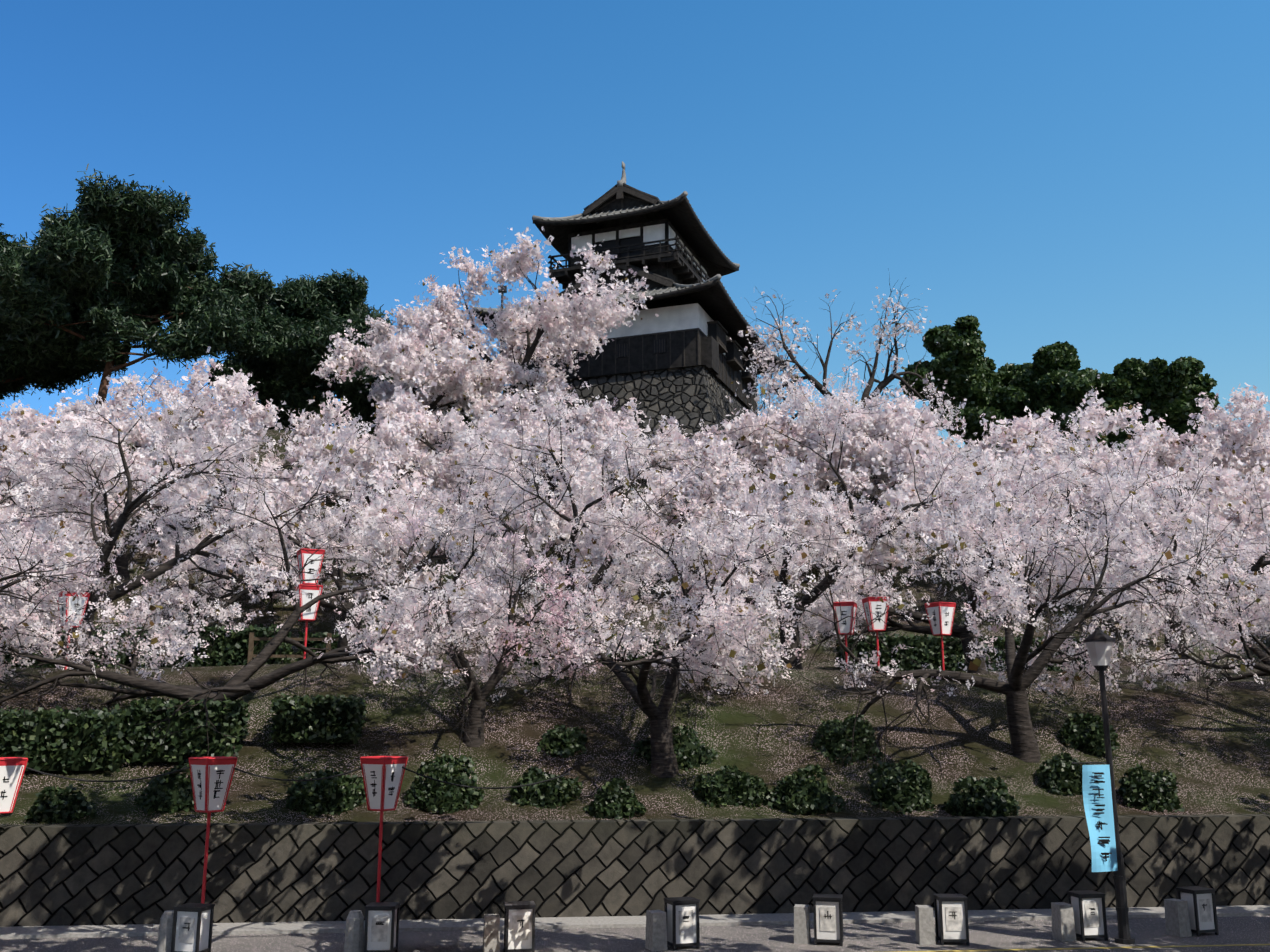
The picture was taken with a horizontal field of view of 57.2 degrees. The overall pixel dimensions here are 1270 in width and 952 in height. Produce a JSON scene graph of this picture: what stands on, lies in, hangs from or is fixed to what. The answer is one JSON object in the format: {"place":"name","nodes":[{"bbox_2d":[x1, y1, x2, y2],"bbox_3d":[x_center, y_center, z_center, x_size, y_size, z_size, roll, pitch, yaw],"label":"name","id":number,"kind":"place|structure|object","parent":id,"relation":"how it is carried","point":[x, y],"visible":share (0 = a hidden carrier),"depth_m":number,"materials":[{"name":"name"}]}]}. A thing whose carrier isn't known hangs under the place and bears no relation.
{"place":"outdoors","nodes":[
{"label":"outdoors","id":0,"kind":"place"},
{"bbox_2d":[0,422,1269,824],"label":"hill terrain","id":1,"kind":"structure","parent":0,"point":[1214,758],"depth_m":19.26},
{"bbox_2d":[0,384,27,404],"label":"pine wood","id":2,"kind":"object","parent":1,"relation":"on","point":[5,395],"depth_m":59.05,"materials":[{"name":"green plant"}]},
{"bbox_2d":[0,399,66,483],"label":"cherry wood","id":3,"kind":"object","parent":1,"relation":"on","point":[23,415],"depth_m":40.52,"materials":[{"name":"pink plant"}]},
{"bbox_2d":[0,223,99,417],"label":"pine wood","id":4,"kind":"object","parent":1,"relation":"on","point":[21,367],"visible":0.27,"depth_m":53.62,"materials":[{"name":"green plant"}]},
{"bbox_2d":[0,402,103,625],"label":"cherry wood","id":5,"kind":"object","parent":1,"relation":"on","point":[14,445],"visible":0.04,"depth_m":34.54,"materials":[{"name":"pink plant"}]},
{"bbox_2d":[0,426,116,642],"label":"cherry tree","id":6,"kind":"object","parent":1,"relation":"on","point":[41,495],"visible":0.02,"depth_m":25.91,"materials":[{"name":"pink plant"}]},
{"bbox_2d":[24,783,96,823],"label":"azalea","id":7,"kind":"object","parent":1,"relation":"on","point":[65,807],"visible":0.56,"depth_m":15.41,"materials":[{"name":"green"}]},
{"bbox_2d":[0,704,131,773],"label":"hedge","id":8,"kind":"object","parent":1,"relation":"on","point":[42,739],"visible":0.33,"depth_m":16.91,"materials":[{"name":"green"}]},
{"bbox_2d":[0,626,137,667],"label":"hedge","id":9,"kind":"object","parent":1,"relation":"on","point":[124,659],"depth_m":29.66,"materials":[{"name":"green"}]},
{"bbox_2d":[0,484,144,693],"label":"cherry tree","id":10,"kind":"object","parent":1,"relation":"on","point":[71,573],"visible":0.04,"depth_m":18.38,"materials":[{"name":"pink plant"}]},
{"bbox_2d":[57,591,89,668],"bbox_3d":[-10.507,2.909,21.661,0.452,1.486,0.452,-10,-15,40],"label":"lantern","id":11,"kind":"object","parent":1,"relation":"on","point":[73,605],"depth_m":21.64,"materials":[{"name":"paper"}]},
{"bbox_2d":[20,370,206,491],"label":"cherry blossoms","id":12,"kind":"object","parent":1,"relation":"on","point":[124,388],"depth_m":40.86,"materials":[{"name":"pink plant"}]},
{"bbox_2d":[0,390,251,583],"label":"cherry wood","id":13,"kind":"object","parent":1,"relation":"on","point":[121,560],"depth_m":36.62,"materials":[{"name":"pink plant"}]},
{"bbox_2d":[0,163,275,405],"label":"pine wood","id":14,"kind":"object","parent":1,"relation":"on","point":[117,265],"visible":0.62,"depth_m":50.48,"materials":[{"name":"green plant"}]},
{"bbox_2d":[134,763,193,815],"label":"azalea","id":15,"kind":"object","parent":1,"relation":"on","point":[171,793],"visible":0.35,"depth_m":15.87,"materials":[{"name":"green"}]},
{"bbox_2d":[121,694,250,765],"bbox_3d":[-6.802,3.859,17.755,1.746,1.050,1.297,1,-12,-6],"label":"hedge","id":16,"kind":"object","parent":1,"relation":"on","point":[230,718],"visible":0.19,"depth_m":17.30,"materials":[{"name":"green"}]},
{"bbox_2d":[0,365,386,668],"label":"cherry tree","id":17,"kind":"object","parent":1,"relation":"on","point":[131,506],"visible":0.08,"depth_m":23.96,"materials":[{"name":"pink plant"}]},
{"bbox_2d":[135,623,292,667],"bbox_3d":[-11.014,4.556,30.603,3.812,1.344,1.762,1,-12,-6],"label":"hedge","id":18,"kind":"object","parent":1,"relation":"on","point":[231,649],"visible":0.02,"depth_m":30.01,"materials":[{"name":"green"}]},
{"bbox_2d":[131,346,359,511],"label":"cherry wood","id":19,"kind":"object","parent":1,"relation":"on","point":[229,393],"visible":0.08,"depth_m":40.64,"materials":[{"name":"pink plant"}]},
{"bbox_2d":[0,413,542,756],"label":"cherry tree","id":20,"kind":"object","parent":1,"relation":"on","point":[237,685],"visible":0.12,"depth_m":18.05,"materials":[{"name":"pink plant"}]},
{"bbox_2d":[247,632,366,663],"bbox_3d":[-7.308,4.254,27.779,3.700,1.011,0.100,1,-12,-6],"label":"terrace fence","id":21,"kind":"object","parent":1,"relation":"on","point":[252,639],"visible":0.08,"depth_m":27.67,"materials":[{"name":"brown wood"}]},
{"bbox_2d":[295,548,324,658],"bbox_3d":[-6.098,2.456,21.710,0.452,2.156,0.452,6,-13,-25],"label":"lantern","id":22,"kind":"object","parent":1,"relation":"on","point":[310,613],"visible":0.62,"depth_m":21.66,"materials":[{"name":"paper"}]},
{"bbox_2d":[207,268,421,430],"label":"pine wood","id":23,"kind":"object","parent":1,"relation":"on","point":[304,319],"visible":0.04,"depth_m":60.48,"materials":[{"name":"green plant"}]},
{"bbox_2d":[139,453,490,622],"bbox_3d":[-10.009,1.581,35.682,12.017,5.944,7.073,-9,-15,38],"label":"cherry tree","id":24,"kind":"object","parent":1,"relation":"on","point":[303,473],"depth_m":35.16,"materials":[{"name":"pink plant"}]},
{"bbox_2d":[267,693,367,743],"bbox_3d":[-4.981,3.843,18.334,1.497,0.846,1.238,1,-12,-6],"label":"hedge","id":25,"kind":"object","parent":1,"relation":"on","point":[328,718],"visible":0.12,"depth_m":17.88,"materials":[{"name":"green"}]},
{"bbox_2d":[285,768,365,815],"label":"bush","id":26,"kind":"object","parent":1,"relation":"on","point":[335,795],"visible":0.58,"depth_m":15.99,"materials":[{"name":"green"}]},
{"bbox_2d":[105,413,557,667],"bbox_3d":[-6.218,1.881,26.130,9.794,7.574,7.664,1,-12,-6],"label":"cherry tree","id":27,"kind":"object","parent":1,"relation":"on","point":[348,529],"depth_m":25.10,"materials":[{"name":"pink plant"}]},
{"bbox_2d":[295,631,411,665],"bbox_3d":[-7.399,4.719,30.962,3.007,1.184,1.712,1,-12,-6],"label":"fence","id":28,"kind":"object","parent":1,"relation":"on","point":[318,644],"visible":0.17,"depth_m":30.27,"materials":[{"name":"green"}]},
{"bbox_2d":[281,405,496,511],"bbox_3d":[-8.719,-0.549,42.440,8.872,5.083,9.498,1,-12,-6],"label":"cherry wood","id":29,"kind":"object","parent":1,"relation":"on","point":[396,438],"depth_m":39.74,"materials":[{"name":"pink plant"}]},
{"bbox_2d":[335,390,485,433],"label":"evergreen wood","id":30,"kind":"object","parent":1,"relation":"on","point":[372,431],"depth_m":69.45,"materials":[{"name":"plant"}]},
{"bbox_2d":[311,299,517,429],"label":"cherry tree","id":31,"kind":"object","parent":1,"relation":"on","point":[461,385],"visible":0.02,"depth_m":50.52,"materials":[{"name":"pink plant"}]},
{"bbox_2d":[404,753,483,814],"bbox_3d":[-2.659,4.447,16.504,1.071,1.003,1.096,-8,-14,32],"label":"bush","id":32,"kind":"object","parent":1,"relation":"on","point":[434,795],"visible":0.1,"depth_m":16.27,"materials":[{"name":"green"}]},
{"bbox_2d":[371,366,551,491],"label":"cherry blossoms","id":33,"kind":"object","parent":1,"relation":"on","point":[412,406],"depth_m":43.44,"materials":[{"name":"pink plant"}]},
{"bbox_2d":[351,491,602,754],"bbox_3d":[-2.482,2.478,18.753,4.112,4.064,4.318,1,-12,-6],"label":"cherry wood","id":34,"kind":"object","parent":1,"relation":"on","point":[474,731],"depth_m":18.46,"materials":[{"name":"pink plant"}]},
{"bbox_2d":[346,419,625,610],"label":"cherry blossoms","id":35,"kind":"object","parent":1,"relation":"on","point":[542,537],"depth_m":37.08,"materials":[{"name":"pink plant"}]},
{"bbox_2d":[498,285,506,361],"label":"floodlight pole","id":36,"kind":"object","parent":1,"relation":"on","point":[501,291],"visible":0.1,"depth_m":59.63,"materials":[{"name":"black metal"}]},
{"bbox_2d":[359,226,658,433],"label":"cherry tree","id":37,"kind":"object","parent":1,"relation":"on","point":[587,319],"depth_m":53.63,"materials":[{"name":"pink plant"}]},
{"bbox_2d":[509,766,582,809],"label":"azalea","id":38,"kind":"object","parent":1,"relation":"on","point":[552,794],"visible":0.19,"depth_m":16.48,"materials":[{"name":"green"}]},
{"bbox_2d":[473,383,650,513],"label":"cherry tree","id":39,"kind":"object","parent":1,"relation":"on","point":[597,414],"depth_m":42.21,"materials":[{"name":"pink plant"}]},
{"bbox_2d":[537,724,587,757],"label":"azalea","id":40,"kind":"object","parent":1,"relation":"on","point":[564,743],"depth_m":18.21,"materials":[{"name":"green"}]},
{"bbox_2d":[411,381,720,664],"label":"cherry blossoms","id":41,"kind":"object","parent":1,"relation":"on","point":[632,457],"depth_m":23.66,"materials":[{"name":"pink plant"}]},
{"bbox_2d":[496,633,673,664],"bbox_3d":[-1.269,4.850,31.566,5.026,1.171,1.720,1,-12,-6],"label":"hedge","id":42,"kind":"object","parent":1,"relation":"on","point":[641,656],"depth_m":30.99,"materials":[{"name":"green"}]},
{"bbox_2d":[583,778,646,818],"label":"azalea","id":43,"kind":"object","parent":1,"relation":"on","point":[616,802],"visible":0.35,"depth_m":16.11,"materials":[{"name":"green"}]},
{"bbox_2d":[413,456,845,777],"bbox_3d":[-0.386,2.316,18.351,6.796,5.096,7.412,1,-12,-6],"label":"cherry tree","id":44,"kind":"object","parent":1,"relation":"on","point":[705,633],"visible":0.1,"depth_m":17.79,"materials":[{"name":"pink plant"}]},
{"bbox_2d":[502,364,757,440],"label":"stone base","id":45,"kind":"object","parent":1,"relation":"on","point":[689,398],"depth_m":62.98,"materials":[{"name":"stone"}]},
{"bbox_2d":[517,303,758,414],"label":"castle wall","id":46,"kind":"structure","parent":45,"relation":"on","point":[682,335],"depth_m":64.53,"materials":[{"name":"wood"}]},
{"bbox_2d":[473,259,786,374],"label":"roof","id":47,"kind":"structure","parent":46,"relation":"on","point":[713,300],"depth_m":66.19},
{"bbox_2d":[559,260,672,299],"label":"castle gables","id":48,"kind":"object","parent":47,"relation":"attached to","point":[653,282],"visible":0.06,"depth_m":67.65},
{"bbox_2d":[472,255,783,360],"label":"castle roof ribs","id":49,"kind":"object","parent":47,"relation":"on","point":[683,286],"depth_m":65.92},
{"bbox_2d":[548,219,709,310],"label":"castle top storey","id":50,"kind":"object","parent":47,"relation":"on","point":[661,248],"visible":0.31,"depth_m":68.53,"materials":[{"name":"brown wood"}]},
{"bbox_2d":[532,161,739,267],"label":"castle roof ribs","id":51,"kind":"object","parent":50,"relation":"on","point":[619,184],"visible":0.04,"depth_m":69.82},
{"bbox_2d":[533,183,738,278],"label":"roof","id":52,"kind":"structure","parent":50,"relation":"on","point":[679,214],"depth_m":70.41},
{"bbox_2d":[583,185,657,215],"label":"castle gables","id":53,"kind":"object","parent":52,"relation":"attached to","point":[624,197],"depth_m":69.95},
{"bbox_2d":[630,724,717,770],"bbox_3d":[0.586,4.352,18.298,1.255,0.886,1.117,8,-14,-34],"label":"bush","id":54,"kind":"object","parent":1,"relation":"on","point":[690,753],"visible":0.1,"depth_m":18.10,"materials":[{"name":"green"}]},
{"bbox_2d":[547,427,807,584],"bbox_3d":[1.370,1.302,39.894,7.778,5.204,7.912,-9,-15,36],"label":"cherry wood","id":55,"kind":"object","parent":1,"relation":"on","point":[708,469],"visible":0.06,"depth_m":37.73,"materials":[{"name":"pink plant"}]},
{"bbox_2d":[604,398,817,504],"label":"cherry wood","id":56,"kind":"object","parent":1,"relation":"on","point":[751,445],"visible":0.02,"depth_m":42.98,"materials":[{"name":"pink plant"}]},
{"bbox_2d":[693,764,767,808],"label":"bush","id":57,"kind":"object","parent":1,"relation":"on","point":[734,786],"visible":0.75,"depth_m":16.74,"materials":[{"name":"green"}]},
{"bbox_2d":[762,764,845,815],"bbox_3d":[2.397,4.599,16.787,1.169,0.891,1.045,1,-12,-6],"label":"bush","id":58,"kind":"object","parent":1,"relation":"on","point":[798,792],"visible":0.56,"depth_m":16.56,"materials":[{"name":"green"}]},
{"bbox_2d":[582,364,1040,669],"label":"cherry blossoms","id":59,"kind":"object","parent":1,"relation":"on","point":[856,543],"visible":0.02,"depth_m":23.25,"materials":[{"name":"pink plant"}]},
{"bbox_2d":[833,601,856,671],"bbox_3d":[4.282,3.314,23.659,0.452,1.486,0.452,-4,-12,18],"label":"lantern","id":60,"kind":"object","parent":1,"relation":"on","point":[845,625],"visible":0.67,"depth_m":23.59,"materials":[{"name":"paper"}]},
{"bbox_2d":[725,268,966,441],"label":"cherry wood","id":61,"kind":"object","parent":1,"relation":"on","point":[881,385],"visible":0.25,"depth_m":60.58,"materials":[{"name":"pink plant"}]},
{"bbox_2d":[812,714,883,765],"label":"bush","id":62,"kind":"object","parent":1,"relation":"on","point":[835,738],"visible":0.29,"depth_m":18.54,"materials":[{"name":"green"}]},
{"bbox_2d":[721,433,983,597],"bbox_3d":[6.856,1.378,38.350,8.315,5.823,10.467,1,-12,-6],"label":"cherry wood","id":63,"kind":"object","parent":1,"relation":"on","point":[851,478],"depth_m":37.43,"materials":[{"name":"pink plant"}]},
{"bbox_2d":[771,382,938,504],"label":"cherry wood","id":64,"kind":"object","parent":1,"relation":"on","point":[822,465],"visible":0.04,"depth_m":42.75,"materials":[{"name":"pink plant"}]},
{"bbox_2d":[771,388,968,513],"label":"cherry wood","id":65,"kind":"object","parent":1,"relation":"on","point":[903,415],"depth_m":42.56,"materials":[{"name":"pink plant"}]},
{"bbox_2d":[862,597,889,671],"bbox_3d":[4.722,3.118,22.719,0.459,1.486,0.459,1,-12,-6],"label":"lantern","id":66,"kind":"object","parent":1,"relation":"on","point":[872,605],"visible":0.71,"depth_m":22.65,"materials":[{"name":"paper"}]},
{"bbox_2d":[868,759,935,813],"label":"bush","id":67,"kind":"object","parent":1,"relation":"on","point":[900,787],"visible":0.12,"depth_m":16.79,"materials":[{"name":"green"}]},
{"bbox_2d":[924,602,955,669],"bbox_3d":[6.150,3.288,23.349,0.452,1.486,0.452,6,-13,-27],"label":"lantern","id":68,"kind":"object","parent":1,"relation":"on","point":[941,621],"visible":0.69,"depth_m":23.31,"materials":[{"name":"paper"}]},
{"bbox_2d":[741,410,1156,673],"bbox_3d":[6.884,2.026,26.555,9.319,6.211,6.423,-5,-13,23],"label":"cherry wood","id":69,"kind":"object","parent":1,"relation":"on","point":[864,590],"visible":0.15,"depth_m":26.38,"materials":[{"name":"pink plant"}]},
{"bbox_2d":[835,632,1095,671],"bbox_3d":[9.342,5.064,32.669,7.377,1.272,1.769,1,-12,-6],"label":"hedge","id":70,"kind":"object","parent":1,"relation":"on","point":[925,649],"visible":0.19,"depth_m":31.91,"materials":[{"name":"green"}]},
{"bbox_2d":[942,776,1020,816],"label":"azalea","id":71,"kind":"object","parent":1,"relation":"on","point":[981,797],"depth_m":16.48,"materials":[{"name":"green"}]},
{"bbox_2d":[747,451,1244,792],"bbox_3d":[6.012,2.502,18.238,8.069,5.991,5.422,1,-12,-6],"label":"cherry wood","id":72,"kind":"object","parent":1,"relation":"on","point":[1013,689],"depth_m":18.93,"materials":[{"name":"pink plant"}]},
{"bbox_2d":[900,315,1114,449],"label":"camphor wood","id":73,"kind":"object","parent":1,"relation":"on","point":[962,366],"visible":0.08,"depth_m":75.49,"materials":[{"name":"plant"}]},
{"bbox_2d":[923,374,1144,532],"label":"cherry wood","id":74,"kind":"object","parent":1,"relation":"on","point":[1090,422],"depth_m":42.38,"materials":[{"name":"pink plant"}]},
{"bbox_2d":[1035,752,1088,795],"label":"azalea","id":75,"kind":"object","parent":1,"relation":"on","point":[1059,773],"depth_m":17.63,"materials":[{"name":"green"}]},
{"bbox_2d":[913,409,1240,590],"bbox_3d":[14.694,0.670,40.339,11.613,6.650,8.790,1,-12,-6],"label":"cherry wood","id":76,"kind":"object","parent":1,"relation":"on","point":[1136,450],"depth_m":39.33,"materials":[{"name":"pink plant"}]},
{"bbox_2d":[1057,712,1119,757],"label":"azalea","id":77,"kind":"object","parent":1,"relation":"on","point":[1085,733],"visible":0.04,"depth_m":19.15,"materials":[{"name":"green"}]},
{"bbox_2d":[930,419,1269,681],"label":"cherry wood","id":78,"kind":"object","parent":1,"relation":"on","point":[1131,523],"depth_m":25.73,"materials":[{"name":"pink plant"}]},
{"bbox_2d":[1034,356,1219,452],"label":"evergreen wood","id":79,"kind":"object","parent":1,"relation":"on","point":[1158,387],"visible":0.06,"depth_m":69.56,"materials":[{"name":"plant"}]},
{"bbox_2d":[1118,763,1184,812],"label":"azalea","id":80,"kind":"object","parent":1,"relation":"on","point":[1140,788],"depth_m":17.07,"materials":[{"name":"green"}]},
{"bbox_2d":[1080,498,1269,713],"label":"cherry wood","id":81,"kind":"object","parent":1,"relation":"on","point":[1238,634],"depth_m":20.15,"materials":[{"name":"pink plant"}]},
{"bbox_2d":[1093,383,1269,495],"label":"cherry wood","id":82,"kind":"object","parent":1,"relation":"on","point":[1225,438],"visible":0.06,"depth_m":44.16,"materials":[{"name":"pink plant"}]},
{"bbox_2d":[1111,445,1269,628],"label":"cherry blossoms","id":83,"kind":"object","parent":1,"relation":"on","point":[1226,479],"depth_m":37.91,"materials":[{"name":"pink plant"}]},
{"bbox_2d":[1129,522,1269,644],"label":"cherry wood","id":84,"kind":"object","parent":1,"relation":"on","point":[1189,549],"depth_m":28.32,"materials":[{"name":"pink plant"}]},
{"bbox_2d":[1224,417,1269,499],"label":"cherry wood","id":85,"kind":"object","parent":1,"relation":"on","point":[1248,462],"depth_m":45.44,"materials":[{"name":"pink plant"}]},
{"bbox_2d":[0,916,1269,951],"bbox_3d":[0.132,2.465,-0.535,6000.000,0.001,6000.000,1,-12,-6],"label":"road","id":86,"kind":"structure","parent":0,"point":[901,936],"depth_m":13.60,"materials":[{"name":"asphalt"}]},
{"bbox_2d":[156,903,214,951],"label":"floor lantern","id":87,"kind":"object","parent":86,"relation":"on","point":[187,927],"visible":0.96,"depth_m":12.71,"materials":[{"name":"black paper"}]},
{"bbox_2d":[344,902,400,951],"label":"floor lantern","id":88,"kind":"object","parent":86,"relation":"on","point":[380,933],"visible":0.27,"depth_m":12.76,"materials":[{"name":"black paper"}]},
{"bbox_2d":[482,901,535,951],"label":"floor lantern","id":89,"kind":"object","parent":86,"relation":"on","point":[519,926],"visible":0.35,"depth_m":12.80,"materials":[{"name":"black paper"}]},
{"bbox_2d":[0,814,1269,926],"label":"retaining wall","id":90,"kind":"structure","parent":86,"relation":"on","point":[88,874],"depth_m":15.20,"materials":[{"name":"stone"}]},
{"bbox_2d":[0,905,1269,938],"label":"sidewalk","id":91,"kind":"structure","parent":86,"relation":"on","point":[16,932],"depth_m":14.57,"materials":[{"name":"concrete"}]},
{"bbox_2d":[0,757,27,813],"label":"paper lantern","id":92,"kind":"object","parent":91,"relation":"on","point":[12,770],"visible":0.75,"depth_m":14.41,"materials":[{"name":"paper"}]},
{"bbox_2d":[26,766,569,788],"bbox_3d":[-5.652,3.770,14.734,9.672,0.409,0.020,1,-12,-6],"label":"lantern cable","id":93,"kind":"object","parent":92,"relation":"attached to","point":[298,780],"visible":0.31,"depth_m":14.85,"materials":[{"name":"black plastic"}]},
{"bbox_2d":[188,756,237,902],"bbox_3d":[-5.357,4.557,14.601,0.442,2.016,0.442,-9,-15,38],"label":"lantern on pole","id":94,"kind":"object","parent":91,"relation":"on","point":[211,779],"visible":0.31,"depth_m":14.62,"materials":[{"name":"paper"}]},
{"bbox_2d":[360,756,407,901],"bbox_3d":[-3.233,4.602,14.818,0.442,2.016,0.442,-7,-14,31],"label":"lantern on pole","id":95,"kind":"object","parent":91,"relation":"on","point":[383,776],"visible":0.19,"depth_m":14.83,"materials":[{"name":"paper"}]},
{"bbox_2d":[645,896,699,950],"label":"lantern box","id":96,"kind":"object","parent":86,"relation":"on","point":[674,924],"visible":1,"depth_m":13.12,"materials":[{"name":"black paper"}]},
{"bbox_2d":[794,894,843,945],"bbox_3d":[2.121,5.128,13.487,0.560,0.522,0.280,-3,-12,12],"label":"lantern box","id":97,"kind":"object","parent":86,"relation":"on","point":[828,917],"depth_m":13.38,"materials":[{"name":"paper"}]},
{"bbox_2d":[915,894,969,944],"bbox_3d":[3.544,5.128,13.486,0.560,0.522,0.280,0,-12,1],"label":"lantern box","id":98,"kind":"object","parent":86,"relation":"on","point":[951,917],"visible":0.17,"depth_m":13.39,"materials":[{"name":"black metal"}]},
{"bbox_2d":[1051,890,1107,941],"bbox_3d":[5.218,5.176,13.719,0.560,0.522,0.280,2,-12,-10],"label":"lantern box","id":99,"kind":"object","parent":86,"relation":"on","point":[1081,915],"visible":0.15,"depth_m":13.63,"materials":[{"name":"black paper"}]},
{"bbox_2d":[894,944,1269,951],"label":"yellow road line","id":100,"kind":"object","parent":86,"relation":"on","point":[1085,948],"depth_m":13.10,"materials":[{"name":"paint"}]},
{"bbox_2d":[1072,627,1134,944],"bbox_3d":[5.513,3.603,13.764,0.649,3.620,0.370,6,-13,-28],"label":"park lamp","id":101,"kind":"object","parent":86,"relation":"on","point":[1099,796],"visible":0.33,"depth_m":13.68,"materials":[{"name":"black metal"}]},
{"bbox_2d":[1164,886,1218,936],"bbox_3d":[6.684,5.242,14.034,0.560,0.522,0.280,4,-13,-20],"label":"lantern box","id":102,"kind":"object","parent":86,"relation":"on","point":[1189,910],"visible":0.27,"depth_m":13.96,"materials":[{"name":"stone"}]},
{"bbox_2d":[0,0,1269,447],"label":"sky","id":103,"kind":"structure","parent":0,"point":[1093,176],"materials":[{"name":"blue"}]}
]}

